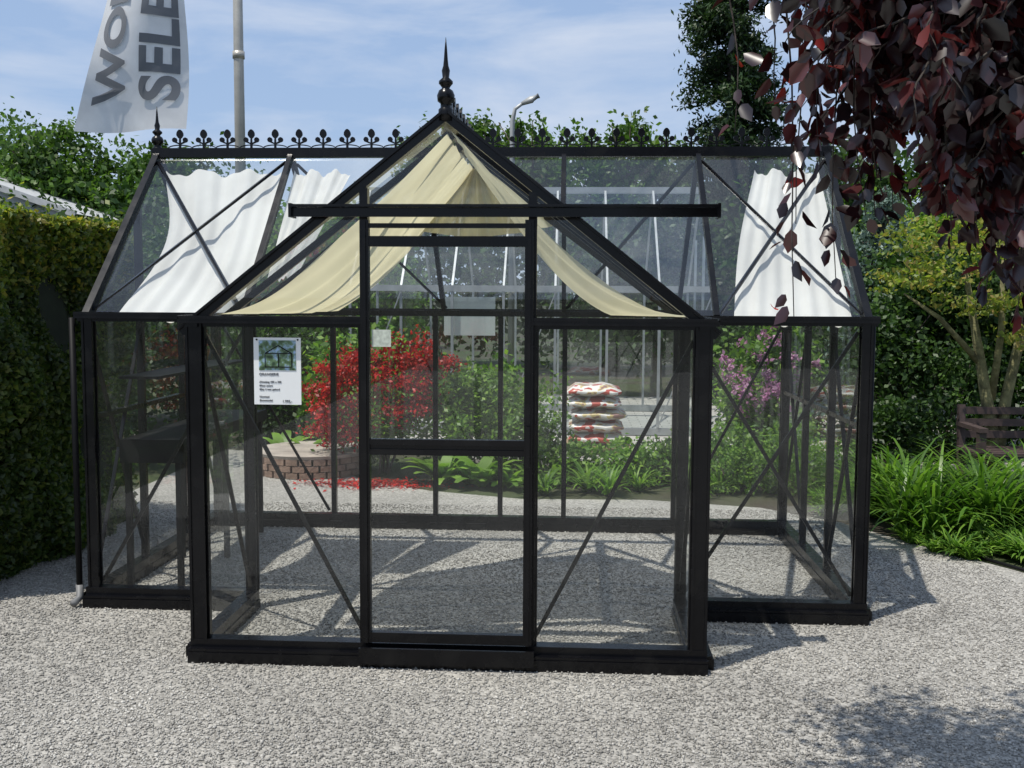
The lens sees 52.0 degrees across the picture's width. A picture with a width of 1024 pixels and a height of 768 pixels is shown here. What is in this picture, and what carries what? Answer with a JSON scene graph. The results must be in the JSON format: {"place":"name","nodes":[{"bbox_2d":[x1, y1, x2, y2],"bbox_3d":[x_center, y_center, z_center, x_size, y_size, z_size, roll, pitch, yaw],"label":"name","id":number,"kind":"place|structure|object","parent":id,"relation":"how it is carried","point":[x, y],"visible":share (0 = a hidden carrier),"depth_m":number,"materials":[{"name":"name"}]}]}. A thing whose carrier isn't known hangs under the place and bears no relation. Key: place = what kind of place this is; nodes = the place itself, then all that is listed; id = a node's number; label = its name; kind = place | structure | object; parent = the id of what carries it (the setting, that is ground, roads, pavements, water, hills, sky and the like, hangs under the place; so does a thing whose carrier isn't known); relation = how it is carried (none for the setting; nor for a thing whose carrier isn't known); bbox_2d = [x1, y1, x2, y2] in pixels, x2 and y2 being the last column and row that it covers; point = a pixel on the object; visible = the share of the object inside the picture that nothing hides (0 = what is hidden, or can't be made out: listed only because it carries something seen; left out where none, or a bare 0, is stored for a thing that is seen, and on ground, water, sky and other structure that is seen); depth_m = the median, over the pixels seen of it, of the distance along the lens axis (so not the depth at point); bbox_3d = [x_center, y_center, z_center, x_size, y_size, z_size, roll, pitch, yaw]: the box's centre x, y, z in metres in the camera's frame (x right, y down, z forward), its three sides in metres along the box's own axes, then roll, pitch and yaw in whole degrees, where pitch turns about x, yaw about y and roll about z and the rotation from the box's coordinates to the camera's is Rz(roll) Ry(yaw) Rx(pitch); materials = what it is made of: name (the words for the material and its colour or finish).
{"place":"outdoors","nodes":[
{"label":"outdoors","id":0,"kind":"place"},
{"bbox_2d":[0,0,944,298],"label":"sky","id":1,"kind":"structure","parent":0,"point":[311,66],"materials":[{"name":"blue"}]},
{"bbox_2d":[123,299,1023,571],"bbox_3d":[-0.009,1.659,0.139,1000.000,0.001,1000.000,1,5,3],"label":"ground","id":2,"kind":"structure","parent":0,"point":[628,381],"depth_m":10.13,"materials":[{"name":"grey concrete"}]},
{"bbox_2d":[0,96,41,162],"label":"maple tree","id":3,"kind":"object","parent":2,"relation":"on","point":[5,129],"depth_m":32.29,"materials":[{"name":"green plant"}]},
{"bbox_2d":[0,107,152,225],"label":"maple tree","id":4,"kind":"object","parent":2,"relation":"on","point":[45,163],"visible":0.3,"depth_m":29.67,"materials":[{"name":"green plant"}]},
{"bbox_2d":[111,232,177,467],"bbox_3d":[-4.123,-0.330,9.939,2.296,2.307,1.864,5,7,44],"label":"evergreen shrub","id":5,"kind":"object","parent":2,"relation":"on","point":[134,418],"visible":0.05,"depth_m":9.91,"materials":[{"name":"green plant"}]},
{"bbox_2d":[78,131,230,347],"bbox_3d":[-10.216,-4.293,31.213,5.019,6.656,5.329,4,6,35],"label":"maple tree","id":6,"kind":"object","parent":2,"relation":"on","point":[179,167],"visible":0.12,"depth_m":30.25,"materials":[{"name":"green plant"}]},
{"bbox_2d":[74,0,245,172],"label":"flagpole","id":7,"kind":"object","parent":2,"relation":"on","point":[138,72],"visible":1,"depth_m":14.87,"materials":[{"name":"fabric"}]},
{"bbox_2d":[75,178,269,423],"bbox_3d":[-4.823,-1.003,13.056,3.576,3.193,3.910,4,6,35],"label":"garden tree","id":8,"kind":"object","parent":2,"relation":"on","point":[170,349],"visible":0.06,"depth_m":13.20,"materials":[{"name":"green plant"}]},
{"bbox_2d":[150,160,289,347],"bbox_3d":[-7.636,-3.631,30.196,5.674,5.568,4.476,-3,6,-36],"label":"maple tree","id":9,"kind":"object","parent":2,"relation":"on","point":[248,166],"depth_m":29.25,"materials":[{"name":"green plant"}]},
{"bbox_2d":[208,285,356,447],"bbox_3d":[-2.521,-0.409,11.630,2.074,2.185,1.500,1,5,3],"label":"evergreen shrub","id":10,"kind":"object","parent":2,"relation":"on","point":[270,425],"visible":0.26,"depth_m":11.50,"materials":[{"name":"green plant"}]},
{"bbox_2d":[221,181,434,378],"bbox_3d":[-2.834,-1.263,15.185,3.508,3.377,2.989,-2,5,-25],"label":"garden tree","id":11,"kind":"object","parent":2,"relation":"on","point":[410,300],"visible":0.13,"depth_m":14.85,"materials":[{"name":"green plant"}]},
{"bbox_2d":[295,306,408,440],"bbox_3d":[-1.680,-0.048,11.082,1.228,1.591,1.229,1,5,3],"label":"laurel shrub","id":12,"kind":"object","parent":2,"relation":"on","point":[312,375],"visible":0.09,"depth_m":11.00,"materials":[{"name":"green plant"}]},
{"bbox_2d":[281,203,438,343],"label":"maple tree","id":13,"kind":"object","parent":2,"relation":"on","point":[394,272],"depth_m":32.55,"materials":[{"name":"green plant"}]},
{"bbox_2d":[295,324,479,473],"bbox_3d":[-1.165,0.142,9.775,1.721,1.411,1.470,1,5,3],"label":"red azalea","id":14,"kind":"object","parent":2,"relation":"on","point":[401,402],"visible":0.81,"depth_m":9.51,"materials":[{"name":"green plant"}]},
{"bbox_2d":[0,146,867,369],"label":"distant tree line","id":15,"kind":"object","parent":2,"relation":"on","point":[466,277],"visible":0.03,"depth_m":24.78,"materials":[{"name":"green plant"}]},
{"bbox_2d":[418,339,550,438],"bbox_3d":[-0.302,0.123,11.169,1.442,1.228,0.984,1,5,3],"label":"laurel shrub","id":16,"kind":"object","parent":2,"relation":"on","point":[512,372],"visible":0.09,"depth_m":11.13,"materials":[{"name":"green plant"}]},
{"bbox_2d":[401,456,575,487],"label":"hosta plants","id":17,"kind":"object","parent":2,"relation":"on","point":[483,472],"visible":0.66,"depth_m":9.15,"materials":[{"name":"green plant"}]},
{"bbox_2d":[0,450,1023,767],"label":"gravel sheet","id":18,"kind":"object","parent":2,"relation":"on","point":[276,492],"visible":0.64,"depth_m":4.85,"materials":[{"name":"grey gravel"}]},
{"bbox_2d":[0,182,144,580],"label":"hedge","id":19,"kind":"object","parent":18,"relation":"on","point":[50,268],"visible":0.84,"depth_m":6.51,"materials":[{"name":"green plant"}]},
{"bbox_2d":[262,441,358,478],"bbox_3d":[-1.894,0.715,9.970,1.080,0.217,1.072,1,5,3],"label":"brick planter","id":20,"kind":"object","parent":18,"relation":"on","point":[317,463],"visible":0.63,"depth_m":9.55,"materials":[{"name":"brick"}]},
{"bbox_2d":[263,430,358,443],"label":"hosta plants","id":21,"kind":"object","parent":20,"relation":"in","point":[278,438],"visible":0.05,"depth_m":10.67,"materials":[{"name":"green plant"}]},
{"bbox_2d":[290,476,490,491],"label":"fallen petals","id":22,"kind":"object","parent":18,"relation":"on","point":[377,483],"visible":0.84,"depth_m":9.21,"materials":[{"name":"red plant"}]},
{"bbox_2d":[68,39,880,675],"bbox_3d":[-0.201,-0.238,5.979,4.192,2.800,2.938,1,5,3],"label":"victorian greenhouse","id":23,"kind":"object","parent":18,"relation":"on","point":[212,263],"visible":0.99,"depth_m":5.43,"materials":[{"name":"black metal"}]},
{"bbox_2d":[253,337,301,404],"bbox_3d":[-1.042,-0.057,4.665,0.212,0.298,0.011,1,5,3],"label":"price sign","id":24,"kind":"object","parent":23,"relation":"attached to","point":[277,371],"visible":1,"depth_m":4.66,"materials":[{"name":"white paper"}]},
{"bbox_2d":[288,203,720,667],"bbox_3d":[-0.045,0.239,4.580,1.841,2.027,0.092,1,5,3],"label":"sliding door","id":25,"kind":"structure","parent":23,"relation":"in","point":[370,446],"depth_m":4.58,"materials":[{"name":"black metal"}]},
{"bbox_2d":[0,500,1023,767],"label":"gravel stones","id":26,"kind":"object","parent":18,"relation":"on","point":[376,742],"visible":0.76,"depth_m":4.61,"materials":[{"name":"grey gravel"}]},
{"bbox_2d":[711,0,1023,334],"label":"copper beech tree","id":27,"kind":"object","parent":18,"relation":"on","point":[945,78],"visible":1,"depth_m":2.43,"materials":[{"name":"purple plant"}]},
{"bbox_2d":[508,93,539,365],"bbox_3d":[0.216,-2.691,19.664,0.582,5.405,0.140,1,5,3],"label":"street lamp","id":28,"kind":"object","parent":2,"relation":"on","point":[511,295],"visible":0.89,"depth_m":19.68,"materials":[{"name":"grey metal"}]},
{"bbox_2d":[409,337,670,487],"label":"perennial plants","id":29,"kind":"object","parent":2,"relation":"on","point":[549,448],"visible":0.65,"depth_m":9.45,"materials":[{"name":"green plant"}]},
{"bbox_2d":[390,106,858,374],"bbox_3d":[2.276,-2.940,21.765,10.350,5.671,3.593,1,5,3],"label":"poplar tree group","id":30,"kind":"object","parent":2,"relation":"on","point":[613,172],"visible":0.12,"depth_m":21.30,"materials":[{"name":"green plant"}]},
{"bbox_2d":[540,168,741,396],"bbox_3d":[2.232,-1.617,17.088,4.307,3.817,2.998,-3,6,-37],"label":"garden tree","id":31,"kind":"object","parent":2,"relation":"on","point":[670,233],"visible":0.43,"depth_m":16.73,"materials":[{"name":"green plant"}]},
{"bbox_2d":[506,456,854,497],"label":"fern plants","id":32,"kind":"object","parent":2,"relation":"on","point":[586,483],"visible":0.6,"depth_m":8.87,"materials":[{"name":"green plant"}]},
{"bbox_2d":[645,417,778,491],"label":"perennial plants","id":33,"kind":"object","parent":2,"relation":"on","point":[741,442],"visible":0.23,"depth_m":9.28,"materials":[{"name":"green plant"}]},
{"bbox_2d":[648,0,801,372],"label":"conifer tree","id":34,"kind":"object","parent":2,"relation":"on","point":[709,27],"visible":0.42,"depth_m":19.06,"materials":[{"name":"green plant"}]},
{"bbox_2d":[690,265,852,437],"bbox_3d":[3.097,-0.408,12.301,2.196,2.142,1.467,1,5,3],"label":"evergreen shrub","id":35,"kind":"object","parent":2,"relation":"on","point":[730,339],"visible":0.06,"depth_m":12.12,"materials":[{"name":"green plant"}]},
{"bbox_2d":[688,412,854,495],"bbox_3d":[2.218,0.594,8.838,1.221,0.711,1.198,-2,5,-26],"label":"boxwood shrub","id":36,"kind":"object","parent":2,"relation":"on","point":[754,452],"visible":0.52,"depth_m":8.83,"materials":[{"name":"green plant"}]},
{"bbox_2d":[712,326,844,467],"bbox_3d":[2.532,0.033,10.318,1.324,1.597,1.534,1,5,3],"label":"rhododendron","id":37,"kind":"object","parent":2,"relation":"on","point":[761,400],"visible":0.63,"depth_m":10.08,"materials":[{"name":"green plant"}]},
{"bbox_2d":[696,130,952,393],"bbox_3d":[5.167,-1.857,15.592,4.866,4.574,4.200,1,5,3],"label":"garden tree","id":38,"kind":"object","parent":2,"relation":"on","point":[909,172],"visible":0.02,"depth_m":15.09,"materials":[{"name":"green plant"}]},
{"bbox_2d":[807,486,876,516],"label":"groundcover plants","id":39,"kind":"object","parent":2,"relation":"on","point":[820,505],"visible":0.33,"depth_m":8.17,"materials":[{"name":"green plant"}]},
{"bbox_2d":[810,185,955,442],"bbox_3d":[4.173,-0.760,11.765,1.831,2.920,1.643,1,5,3],"label":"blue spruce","id":40,"kind":"object","parent":2,"relation":"on","point":[864,237],"visible":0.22,"depth_m":11.64,"materials":[{"name":"green plant"}]},
{"bbox_2d":[795,433,1023,540],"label":"daylily plants","id":41,"kind":"object","parent":2,"relation":"on","point":[903,495],"visible":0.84,"depth_m":7.30,"materials":[{"name":"green plant"}]},
{"bbox_2d":[821,216,1022,452],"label":"magnolia tree","id":42,"kind":"object","parent":2,"relation":"on","point":[888,350],"visible":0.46,"depth_m":10.46,"materials":[{"name":"yellow-green leaf"},{"name":"light bark"}]},
{"bbox_2d":[822,300,1023,475],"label":"evergreen shrub","id":43,"kind":"object","parent":2,"relation":"on","point":[902,421],"visible":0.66,"depth_m":9.93,"materials":[{"name":"green plant"}]},
{"bbox_2d":[884,518,971,553],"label":"groundcover plants","id":44,"kind":"object","parent":2,"relation":"on","point":[907,534],"visible":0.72,"depth_m":7.09,"materials":[{"name":"green plant"}]},
{"bbox_2d":[833,151,1023,418],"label":"garden tree","id":45,"kind":"object","parent":2,"relation":"on","point":[921,214],"visible":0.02,"depth_m":13.56,"materials":[{"name":"green plant"}]},
{"bbox_2d":[859,214,1023,475],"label":"japanese maple","id":46,"kind":"object","parent":2,"relation":"on","point":[1001,302],"visible":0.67,"depth_m":8.88,"materials":[{"name":"green plant"}]},
{"bbox_2d":[903,199,1023,445],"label":"magnolia tree","id":47,"kind":"object","parent":2,"relation":"on","point":[993,285],"visible":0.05,"depth_m":10.68,"materials":[{"name":"green plant"}]},
{"bbox_2d":[912,511,1023,562],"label":"groundcover plants","id":48,"kind":"object","parent":2,"relation":"on","point":[1000,543],"visible":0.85,"depth_m":6.80,"materials":[{"name":"green plant"}]},
{"bbox_2d":[947,294,1023,458],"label":"evergreen shrub","id":49,"kind":"object","parent":2,"relation":"on","point":[1016,397],"visible":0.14,"depth_m":10.46,"materials":[{"name":"green plant"}]},
{"bbox_2d":[956,404,1023,476],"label":"garden bench","id":50,"kind":"object","parent":2,"relation":"on","point":[977,431],"visible":0.68,"depth_m":8.95,"materials":[{"name":"brown wood"}]},
{"bbox_2d":[979,556,1023,571],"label":"metal lawn edging","id":51,"kind":"object","parent":2,"relation":"on","point":[1002,563],"visible":1,"depth_m":6.52,"materials":[{"name":"black metal"}]},
{"bbox_2d":[395,396,1023,470],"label":"paved terrace","id":52,"kind":"structure","parent":0,"point":[636,419],"depth_m":13.63,"materials":[{"name":"grey concrete"}]},
{"bbox_2d":[349,187,711,435],"bbox_3d":[0.276,-1.014,13.463,4.249,2.981,2.670,1,5,3],"label":"aluminium greenhouse","id":53,"kind":"object","parent":52,"relation":"on","point":[471,325],"visible":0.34,"depth_m":12.29,"materials":[{"name":"grey metal"}]},
{"bbox_2d":[567,382,630,454],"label":"compost bags","id":54,"kind":"object","parent":52,"relation":"on","point":[597,412],"visible":0.73,"depth_m":10.71,"materials":[{"name":"white plastic"}]},
{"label":"walls","id":55,"kind":"object","parent":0,"visible":0},
{"bbox_2d":[0,177,117,219],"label":"roof","id":56,"kind":"structure","parent":55,"relation":"on","point":[30,194],"depth_m":26.16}
]}

